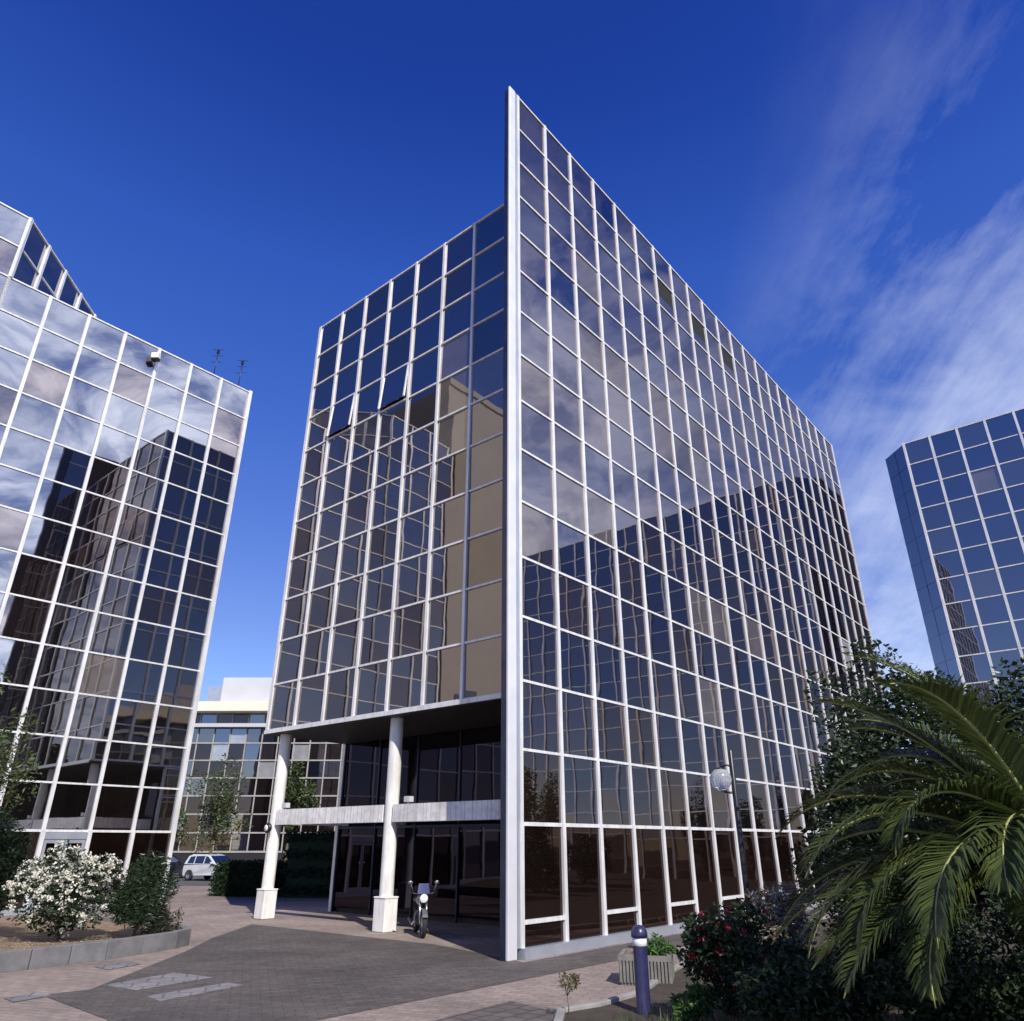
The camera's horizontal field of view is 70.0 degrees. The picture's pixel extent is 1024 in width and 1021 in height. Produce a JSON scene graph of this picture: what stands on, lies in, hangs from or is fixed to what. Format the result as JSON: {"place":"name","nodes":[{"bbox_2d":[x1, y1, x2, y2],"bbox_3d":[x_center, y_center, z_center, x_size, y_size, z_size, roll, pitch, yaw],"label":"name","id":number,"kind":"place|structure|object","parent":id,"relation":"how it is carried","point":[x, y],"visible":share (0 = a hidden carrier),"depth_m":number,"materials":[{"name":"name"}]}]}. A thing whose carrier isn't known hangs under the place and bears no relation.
{"place":"outdoors","nodes":[
{"label":"outdoors","id":0,"kind":"place"},
{"bbox_2d":[0,916,174,950],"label":"soil","id":1,"kind":"structure","parent":0,"point":[20,935],"depth_m":16.96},
{"bbox_2d":[0,804,33,917],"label":"conifer shrub","id":2,"kind":"object","parent":1,"relation":"on","point":[7,862],"visible":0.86,"depth_m":16.72,"materials":[{"name":"green plant"}]},
{"bbox_2d":[0,664,43,812],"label":"young tree","id":3,"kind":"object","parent":1,"relation":"on","point":[10,762],"visible":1,"depth_m":15.83,"materials":[{"name":"green plant"}]},
{"bbox_2d":[1,839,124,939],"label":"flowering shrub","id":4,"kind":"object","parent":1,"relation":"on","point":[65,891],"visible":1,"depth_m":15.86,"materials":[{"name":"white plant"}]},
{"bbox_2d":[105,850,180,935],"bbox_3d":[-8.554,8.812,16.812,1.728,1.894,1.639,0,-24,0],"label":"juniper shrub","id":5,"kind":"object","parent":1,"relation":"on","point":[136,899],"visible":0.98,"depth_m":16.59,"materials":[{"name":"green plant"}]},
{"bbox_2d":[151,903,184,931],"bbox_3d":[-8.378,9.868,17.652,0.794,0.756,0.910,0,-24,0],"label":"shrub","id":6,"kind":"object","parent":1,"relation":"on","point":[171,920],"visible":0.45,"depth_m":17.73,"materials":[{"name":"green plant"}]},
{"bbox_2d":[0,202,252,915],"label":"office building","id":7,"kind":"structure","parent":0,"point":[120,454],"depth_m":29.58,"materials":[{"name":"white metal"}]},
{"bbox_2d":[28,839,64,906],"bbox_3d":[-16.092,12.522,25.305,0.050,2.080,0.670,-19,-31,36],"label":"door","id":8,"kind":"structure","parent":7,"relation":"in","point":[45,840],"depth_m":25.48,"materials":[{"name":"grey metal"}]},
{"bbox_2d":[63,839,85,861],"bbox_3d":[-15.648,12.740,25.785,0.050,2.080,0.670,-19,-31,36],"label":"door","id":9,"kind":"structure","parent":7,"relation":"in","point":[82,841],"depth_m":26.20,"materials":[{"name":"grey metal"}]},
{"bbox_2d":[0,204,247,907],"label":"window pane","id":10,"kind":"structure","parent":7,"relation":"in","point":[23,618],"depth_m":29.55,"materials":[{"name":"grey glass"}]},
{"bbox_2d":[151,352,160,361],"bbox_3d":[-16.307,-7.014,33.584,0.340,0.443,0.509,0,-24,0],"label":"floodlight","id":11,"kind":"object","parent":7,"relation":"attached to","point":[155,356],"visible":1,"depth_m":33.38,"materials":[{"name":"white paint"}]},
{"bbox_2d":[167,874,214,884],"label":"road","id":12,"kind":"structure","parent":0,"point":[197,880],"depth_m":45.05,"materials":[{"name":"asphalt"}]},
{"bbox_2d":[169,855,184,877],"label":"parked car","id":13,"kind":"object","parent":12,"relation":"on","point":[177,864],"visible":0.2,"depth_m":48.77,"materials":[{"name":"paint"}]},
{"bbox_2d":[174,788,193,847],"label":"street tree","id":14,"kind":"object","parent":12,"relation":"on","point":[182,813],"visible":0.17,"depth_m":52.15,"materials":[{"name":"green plant"}]},
{"bbox_2d":[182,854,231,880],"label":"parked car","id":15,"kind":"object","parent":12,"relation":"on","point":[197,864],"visible":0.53,"depth_m":46.02,"materials":[{"name":"white paint"}]},
{"bbox_2d":[185,752,253,853],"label":"street tree","id":16,"kind":"object","parent":12,"relation":"on","point":[221,817],"visible":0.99,"depth_m":55.50,"materials":[{"name":"green plant"}]},
{"bbox_2d":[271,760,320,861],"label":"street tree","id":17,"kind":"object","parent":12,"relation":"on","point":[296,797],"visible":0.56,"depth_m":54.43,"materials":[{"name":"green plant"}]},
{"bbox_2d":[172,678,342,862],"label":"office building","id":18,"kind":"structure","parent":0,"point":[231,716],"depth_m":68.28,"materials":[{"name":"metal"}]},
{"bbox_2d":[173,714,341,850],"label":"window pane","id":19,"kind":"structure","parent":18,"relation":"in","point":[203,751],"depth_m":68.01,"materials":[{"name":"grey glass"}]},
{"bbox_2d":[0,885,837,1020],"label":"pavement","id":20,"kind":"structure","parent":0,"point":[205,916],"depth_m":13.79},
{"bbox_2d":[5,992,50,1001],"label":"pavement slab","id":21,"kind":"structure","parent":20,"relation":"on","point":[22,997],"depth_m":11.41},
{"bbox_2d":[0,914,191,972],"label":"kerb","id":22,"kind":"structure","parent":20,"relation":"on","point":[45,956],"depth_m":14.88,"materials":[{"name":"concrete"}]},
{"bbox_2d":[94,961,138,969],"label":"pavement slab","id":23,"kind":"structure","parent":20,"relation":"on","point":[116,965],"depth_m":14.29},
{"bbox_2d":[207,859,287,896],"bbox_3d":[-11.847,16.763,33.255,3.815,1.726,1.612,-5,-25,11],"label":"hedge","id":24,"kind":"object","parent":20,"relation":"on","point":[240,877],"visible":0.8,"depth_m":32.86,"materials":[{"name":"green plant"}]},
{"bbox_2d":[277,830,334,897],"bbox_3d":[-6.534,15.879,32.998,7.633,2.813,1.652,2,-24,-4],"label":"hedge","id":25,"kind":"object","parent":20,"relation":"on","point":[306,873],"visible":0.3,"depth_m":32.38,"materials":[{"name":"green plant"}]},
{"bbox_2d":[407,880,439,937],"bbox_3d":[-2.419,10.460,19.297,0.840,1.287,2.011,6,-25,-13],"label":"motorcycle","id":26,"kind":"object","parent":20,"relation":"on","point":[420,915],"visible":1,"depth_m":18.96,"materials":[{"name":"metal"}]},
{"bbox_2d":[254,86,894,961],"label":"office building","id":27,"kind":"structure","parent":20,"relation":"on","point":[572,606],"depth_m":24.30,"materials":[{"name":"white metal"}]},
{"bbox_2d":[281,594,307,639],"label":"window pane","id":28,"kind":"structure","parent":27,"relation":"in","point":[295,608],"depth_m":26.66,"materials":[{"name":"grey glass"}]},
{"bbox_2d":[287,553,312,597],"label":"window pane","id":29,"kind":"structure","parent":27,"relation":"in","point":[300,570],"depth_m":27.32,"materials":[{"name":"grey glass"}]},
{"bbox_2d":[292,514,317,557],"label":"window pane","id":30,"kind":"structure","parent":27,"relation":"in","point":[305,530],"depth_m":27.97,"materials":[{"name":"grey glass"}]},
{"bbox_2d":[297,477,321,520],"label":"window pane","id":31,"kind":"structure","parent":27,"relation":"in","point":[310,493],"depth_m":28.63,"materials":[{"name":"grey glass"}]},
{"bbox_2d":[302,442,325,483],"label":"window pane","id":32,"kind":"structure","parent":27,"relation":"in","point":[314,458],"depth_m":29.28,"materials":[{"name":"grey glass"}]},
{"bbox_2d":[301,629,329,677],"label":"window pane","id":33,"kind":"structure","parent":27,"relation":"in","point":[316,644],"depth_m":25.10,"materials":[{"name":"grey glass"}]},
{"bbox_2d":[306,585,334,632],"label":"window pane","id":34,"kind":"structure","parent":27,"relation":"in","point":[321,601],"depth_m":25.75,"materials":[{"name":"grey glass"}]},
{"bbox_2d":[312,543,338,589],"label":"window pane","id":35,"kind":"structure","parent":27,"relation":"in","point":[325,566],"depth_m":26.40,"materials":[{"name":"grey glass"}]},
{"bbox_2d":[317,503,342,548],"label":"window pane","id":36,"kind":"structure","parent":27,"relation":"in","point":[330,519],"depth_m":27.05,"materials":[{"name":"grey glass"}]},
{"bbox_2d":[321,465,346,509],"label":"window pane","id":37,"kind":"structure","parent":27,"relation":"in","point":[334,484],"depth_m":27.71,"materials":[{"name":"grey glass"}]},
{"bbox_2d":[324,668,354,719],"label":"window pane","id":38,"kind":"structure","parent":27,"relation":"in","point":[340,687],"depth_m":23.53,"materials":[{"name":"grey glass"}]},
{"bbox_2d":[326,394,354,436],"bbox_3d":[-6.753,-3.758,28.945,1.430,1.520,0.241,-19,-31,36],"label":"open window","id":39,"kind":"structure","parent":27,"relation":"in","point":[340,420],"depth_m":28.91,"materials":[{"name":"blue glass"}]},
{"bbox_2d":[329,621,358,671],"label":"window pane","id":40,"kind":"structure","parent":27,"relation":"in","point":[345,637],"depth_m":24.18,"materials":[{"name":"grey glass"}]},
{"bbox_2d":[334,575,362,624],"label":"window pane","id":41,"kind":"structure","parent":27,"relation":"in","point":[349,593],"depth_m":24.83,"materials":[{"name":"grey glass"}]},
{"bbox_2d":[339,532,366,580],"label":"window pane","id":42,"kind":"structure","parent":27,"relation":"in","point":[352,562],"depth_m":25.49,"materials":[{"name":"grey glass"}]},
{"bbox_2d":[343,491,370,538],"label":"window pane","id":43,"kind":"structure","parent":27,"relation":"in","point":[357,509],"depth_m":26.14,"materials":[{"name":"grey glass"}]},
{"bbox_2d":[355,661,387,715],"bbox_3d":[-4.324,5.512,22.609,1.535,1.560,0.028,-19,-31,36],"label":"window pane","id":44,"kind":"structure","parent":27,"relation":"in","point":[371,687],"depth_m":22.61,"materials":[{"name":"grey glass"}]},
{"bbox_2d":[359,612,390,664],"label":"window pane","id":45,"kind":"structure","parent":27,"relation":"in","point":[375,629],"depth_m":23.27,"materials":[{"name":"grey glass"}]},
{"bbox_2d":[363,565,393,616],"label":"window pane","id":46,"kind":"structure","parent":27,"relation":"in","point":[379,583],"depth_m":23.92,"materials":[{"name":"grey glass"}]},
{"bbox_2d":[367,520,397,570],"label":"window pane","id":47,"kind":"structure","parent":27,"relation":"in","point":[382,547],"depth_m":24.57,"materials":[{"name":"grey glass"}]},
{"bbox_2d":[377,363,408,409],"bbox_3d":[-4.374,-4.586,27.121,1.430,1.520,0.241,-19,-31,36],"label":"open window","id":48,"kind":"structure","parent":27,"relation":"in","point":[394,386],"depth_m":27.09,"materials":[{"name":"blue glass"}]},
{"bbox_2d":[388,654,422,709],"bbox_3d":[-3.135,5.099,21.697,1.535,1.560,0.021,-19,-31,36],"label":"window pane","id":49,"kind":"structure","parent":27,"relation":"in","point":[406,673],"depth_m":21.70,"materials":[{"name":"grey glass"}]},
{"bbox_2d":[392,602,424,657],"bbox_3d":[-3.135,3.660,22.350,1.535,1.560,0.024,-19,-31,36],"label":"window pane","id":50,"kind":"structure","parent":27,"relation":"in","point":[408,634],"depth_m":22.35,"materials":[{"name":"grey glass"}]},
{"bbox_2d":[395,554,427,607],"bbox_3d":[-3.135,2.221,23.003,1.535,1.560,0.023,-19,-31,36],"label":"window pane","id":51,"kind":"structure","parent":27,"relation":"in","point":[412,573],"depth_m":23.01,"materials":[{"name":"grey glass"}]},
{"bbox_2d":[424,645,460,704],"bbox_3d":[-1.946,4.685,20.785,1.535,1.560,0.024,-19,-31,36],"label":"window pane","id":52,"kind":"structure","parent":27,"relation":"in","point":[442,681],"depth_m":20.78,"materials":[{"name":"brown glass"}]},
{"bbox_2d":[427,592,462,649],"bbox_3d":[-1.945,3.246,21.438,1.535,1.560,0.021,-19,-31,36],"label":"window pane","id":53,"kind":"structure","parent":27,"relation":"in","point":[445,613],"depth_m":21.44,"materials":[{"name":"grey glass"}]},
{"bbox_2d":[464,636,501,697],"bbox_3d":[-0.756,4.271,19.873,1.535,1.560,0.029,-19,-31,36],"label":"window pane","id":54,"kind":"structure","parent":27,"relation":"in","point":[482,673],"depth_m":19.89,"materials":[{"name":"brown glass"}]},
{"bbox_2d":[269,100,886,946],"bbox_3d":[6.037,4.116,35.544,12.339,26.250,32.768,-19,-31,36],"label":"window pane","id":55,"kind":"structure","parent":27,"relation":"in","point":[541,772],"depth_m":24.94,"materials":[{"name":"blue glass"}]},
{"bbox_2d":[640,521,663,572],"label":"window pane","id":56,"kind":"structure","parent":27,"relation":"in","point":[651,538],"depth_m":24.66,"materials":[{"name":"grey glass"}]},
{"bbox_2d":[644,565,667,617],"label":"window pane","id":57,"kind":"structure","parent":27,"relation":"in","point":[656,597],"depth_m":24.00,"materials":[{"name":"blue glass"}]},
{"bbox_2d":[648,612,672,665],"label":"window pane","id":58,"kind":"structure","parent":27,"relation":"in","point":[659,631],"depth_m":23.35,"materials":[{"name":"blue glass"}]},
{"bbox_2d":[651,661,676,716],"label":"window pane","id":59,"kind":"structure","parent":27,"relation":"in","point":[663,676],"depth_m":22.69,"materials":[{"name":"blue glass"}]},
{"bbox_2d":[657,278,674,318],"bbox_3d":[6.698,-9.294,32.039,0.054,1.520,1.440,-19,-31,36],"label":"open window","id":60,"kind":"structure","parent":27,"relation":"in","point":[665,296],"depth_m":32.08,"materials":[{"name":"grey glass"}]},
{"bbox_2d":[691,315,706,350],"bbox_3d":[8.708,-8.309,34.213,0.054,1.520,1.440,-19,-31,36],"label":"open window","id":61,"kind":"structure","parent":27,"relation":"in","point":[698,330],"depth_m":34.27,"materials":[{"name":"grey glass"}]},
{"bbox_2d":[721,346,735,380],"bbox_3d":[10.717,-7.323,36.386,0.054,1.520,1.440,-19,-31,36],"label":"open window","id":62,"kind":"structure","parent":27,"relation":"in","point":[727,359],"depth_m":36.43,"materials":[{"name":"grey glass"}]},
{"bbox_2d":[788,399,799,426],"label":"window pane","id":63,"kind":"structure","parent":27,"relation":"in","point":[793,410],"depth_m":43.62,"materials":[{"name":"blue glass"}]},
{"bbox_2d":[792,421,803,449],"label":"window pane","id":64,"kind":"structure","parent":27,"relation":"in","point":[798,437],"depth_m":42.97,"materials":[{"name":"blue glass"}]},
{"bbox_2d":[797,446,808,474],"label":"window pane","id":65,"kind":"structure","parent":27,"relation":"in","point":[803,464],"depth_m":42.30,"materials":[{"name":"blue glass"}]},
{"bbox_2d":[801,470,813,499],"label":"window pane","id":66,"kind":"structure","parent":27,"relation":"in","point":[807,486],"depth_m":41.68,"materials":[{"name":"blue glass"}]},
{"bbox_2d":[806,495,817,523],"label":"window pane","id":67,"kind":"structure","parent":27,"relation":"in","point":[812,513],"depth_m":41.01,"materials":[{"name":"blue glass"}]},
{"bbox_2d":[807,420,817,446],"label":"window pane","id":68,"kind":"structure","parent":27,"relation":"in","point":[812,431],"depth_m":45.80,"materials":[{"name":"blue glass"}]},
{"bbox_2d":[811,521,822,550],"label":"window pane","id":69,"kind":"structure","parent":27,"relation":"in","point":[816,534],"depth_m":40.36,"materials":[{"name":"blue glass"}]},
{"bbox_2d":[812,443,822,469],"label":"window pane","id":70,"kind":"structure","parent":27,"relation":"in","point":[816,451],"depth_m":45.15,"materials":[{"name":"blue glass"}]},
{"bbox_2d":[816,465,826,491],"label":"window pane","id":71,"kind":"structure","parent":27,"relation":"in","point":[820,473],"depth_m":44.49,"materials":[{"name":"blue glass"}]},
{"bbox_2d":[816,548,827,577],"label":"window pane","id":72,"kind":"structure","parent":27,"relation":"in","point":[820,555],"depth_m":39.70,"materials":[{"name":"blue glass"}]},
{"bbox_2d":[821,489,831,515],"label":"window pane","id":73,"kind":"structure","parent":27,"relation":"in","point":[825,497],"depth_m":43.84,"materials":[{"name":"blue glass"}]},
{"bbox_2d":[825,512,836,540],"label":"window pane","id":74,"kind":"structure","parent":27,"relation":"in","point":[829,520],"depth_m":43.19,"materials":[{"name":"blue glass"}]},
{"bbox_2d":[830,537,841,565],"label":"window pane","id":75,"kind":"structure","parent":27,"relation":"in","point":[834,544],"depth_m":42.52,"materials":[{"name":"blue glass"}]},
{"bbox_2d":[618,948,674,984],"bbox_3d":[2.353,7.952,12.737,0.900,0.440,0.880,-6,-25,13],"label":"planter","id":76,"kind":"object","parent":20,"relation":"on","point":[661,968],"visible":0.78,"depth_m":12.37,"materials":[{"name":"concrete"}]},
{"bbox_2d":[647,932,677,955],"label":"planter shrub","id":77,"kind":"object","parent":76,"relation":"in","point":[659,948],"visible":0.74,"depth_m":12.73,"materials":[{"name":"green plant"}]},
{"bbox_2d":[553,914,837,1020],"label":"kerb","id":78,"kind":"structure","parent":20,"relation":"on","point":[560,1013],"depth_m":10.58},
{"bbox_2d":[885,408,1023,744],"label":"office building","id":79,"kind":"structure","parent":20,"relation":"on","point":[958,492],"depth_m":44.31,"materials":[{"name":"white metal"}]},
{"bbox_2d":[885,409,1023,744],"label":"window pane","id":80,"kind":"structure","parent":79,"relation":"in","point":[975,668],"depth_m":44.33,"materials":[{"name":"blue glass"}]},
{"bbox_2d":[46,906,834,1020],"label":"plaza","id":81,"kind":"structure","parent":0,"point":[259,968],"depth_m":13.24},
{"bbox_2d":[107,972,211,989],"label":"pavement slab","id":82,"kind":"structure","parent":81,"relation":"on","point":[157,981],"depth_m":12.64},
{"bbox_2d":[148,983,241,1000],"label":"pavement slab","id":83,"kind":"structure","parent":81,"relation":"on","point":[177,994],"depth_m":11.80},
{"bbox_2d":[0,930,623,1015],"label":"leaf litter","id":84,"kind":"object","parent":81,"relation":"on","point":[182,963],"visible":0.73,"depth_m":15.47,"materials":[{"name":"brown plant"}]},
{"bbox_2d":[434,1001,555,1020],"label":"pavement strip","id":85,"kind":"object","parent":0,"point":[510,1011],"visible":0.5,"depth_m":10.24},
{"bbox_2d":[0,0,1023,788],"label":"sky","id":86,"kind":"structure","parent":0,"point":[839,183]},
{"bbox_2d":[564,900,1022,1020],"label":"soil","id":87,"kind":"structure","parent":0,"point":[660,993],"depth_m":10.51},
{"bbox_2d":[558,971,580,1013],"bbox_3d":[0.799,6.732,10.149,0.331,0.568,0.386,0,-24,0],"label":"dry sapling","id":88,"kind":"object","parent":87,"relation":"on","point":[575,978],"visible":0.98,"depth_m":10.22,"materials":[{"name":"beige plant"}]},
{"bbox_2d":[631,925,650,1014],"bbox_3d":[1.821,6.468,10.288,0.236,1.120,0.236,0,-24,0],"label":"bollard","id":89,"kind":"object","parent":87,"relation":"on","point":[639,935],"visible":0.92,"depth_m":10.23,"materials":[{"name":"metal"}]},
{"bbox_2d":[669,981,716,1020],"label":"dense shrub","id":90,"kind":"object","parent":87,"relation":"on","point":[693,1000],"visible":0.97,"depth_m":9.59,"materials":[{"name":"green plant"}]},
{"bbox_2d":[675,897,771,1020],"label":"red flowered shrub","id":91,"kind":"object","parent":87,"relation":"on","point":[729,945],"visible":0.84,"depth_m":9.46,"materials":[{"name":"green plant"}]},
{"bbox_2d":[710,749,751,919],"bbox_3d":[4.372,6.801,14.484,0.575,3.980,0.430,0,-24,0],"label":"lamp post","id":92,"kind":"object","parent":87,"relation":"on","point":[722,779],"visible":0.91,"depth_m":14.87,"materials":[{"name":"metal"}]},
{"bbox_2d":[731,908,788,944],"bbox_3d":[3.781,6.747,11.194,1.330,1.315,1.074,0,-24,0],"label":"silver shrub","id":93,"kind":"object","parent":87,"relation":"on","point":[772,930],"visible":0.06,"depth_m":11.36,"materials":[{"name":"green plant"}]},
{"bbox_2d":[744,881,822,945],"bbox_3d":[4.834,7.459,13.073,1.461,1.558,1.196,0,-24,0],"label":"silver shrub","id":94,"kind":"object","parent":87,"relation":"on","point":[777,902],"visible":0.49,"depth_m":13.00,"materials":[{"name":"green plant"}]},
{"bbox_2d":[731,950,862,1020],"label":"dense shrub","id":95,"kind":"object","parent":87,"relation":"on","point":[781,987],"visible":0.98,"depth_m":8.15,"materials":[{"name":"green plant"}]},
{"bbox_2d":[757,929,864,1020],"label":"red flowered shrub","id":96,"kind":"object","parent":87,"relation":"on","point":[790,946],"visible":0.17,"depth_m":9.37,"materials":[{"name":"green plant"}]},
{"bbox_2d":[605,968,1018,1020],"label":"ground cover","id":97,"kind":"object","parent":87,"relation":"on","point":[666,1017],"visible":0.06,"depth_m":9.70,"materials":[{"name":"green plant"}]},
{"bbox_2d":[785,825,912,944],"bbox_3d":[6.813,7.183,13.883,2.886,2.762,1.790,0,-24,0],"label":"dense shrub","id":98,"kind":"object","parent":87,"relation":"on","point":[801,876],"visible":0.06,"depth_m":14.03,"materials":[{"name":"green plant"}]},
{"bbox_2d":[771,652,1023,1007],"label":"palm tree","id":99,"kind":"object","parent":87,"relation":"on","point":[988,781],"visible":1,"depth_m":6.78,"materials":[{"name":"green plant"}]},
{"bbox_2d":[796,634,1007,908],"bbox_3d":[6.714,4.906,12.550,3.611,5.886,3.211,15,-28,-29],"label":"broadleaf tree","id":100,"kind":"object","parent":87,"relation":"on","point":[839,761],"visible":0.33,"depth_m":12.59,"materials":[{"name":"green plant"}]},
{"bbox_2d":[821,865,998,986],"bbox_3d":[5.920,6.357,11.074,2.395,2.002,1.727,0,-24,0],"label":"dense shrub","id":101,"kind":"object","parent":87,"relation":"on","point":[973,920],"visible":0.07,"depth_m":10.87,"materials":[{"name":"green plant"}]},
{"bbox_2d":[831,897,990,1020],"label":"dense shrub","id":102,"kind":"object","parent":87,"relation":"on","point":[882,950],"visible":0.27,"depth_m":9.05,"materials":[{"name":"green plant"}]},
{"bbox_2d":[859,946,1023,1020],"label":"dense shrub","id":103,"kind":"object","parent":87,"relation":"on","point":[975,994],"visible":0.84,"depth_m":7.84,"materials":[{"name":"green plant"}]},
{"bbox_2d":[906,656,1023,905],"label":"broadleaf tree","id":104,"kind":"object","parent":87,"relation":"on","point":[1011,708],"visible":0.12,"depth_m":12.27,"materials":[{"name":"green plant"}]},
{"bbox_2d":[954,886,1023,957],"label":"dense shrub","id":105,"kind":"object","parent":87,"relation":"on","point":[979,911],"visible":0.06,"depth_m":13.69,"materials":[{"name":"green plant"}]},
{"bbox_2d":[980,885,1023,977],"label":"dense shrub","id":106,"kind":"object","parent":87,"relation":"on","point":[999,927],"visible":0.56,"depth_m":9.46,"materials":[{"name":"green plant"}]},
{"bbox_2d":[997,948,1023,1020],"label":"dense shrub","id":107,"kind":"object","parent":87,"relation":"on","point":[1016,960],"visible":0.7,"depth_m":8.04,"materials":[{"name":"green plant"}]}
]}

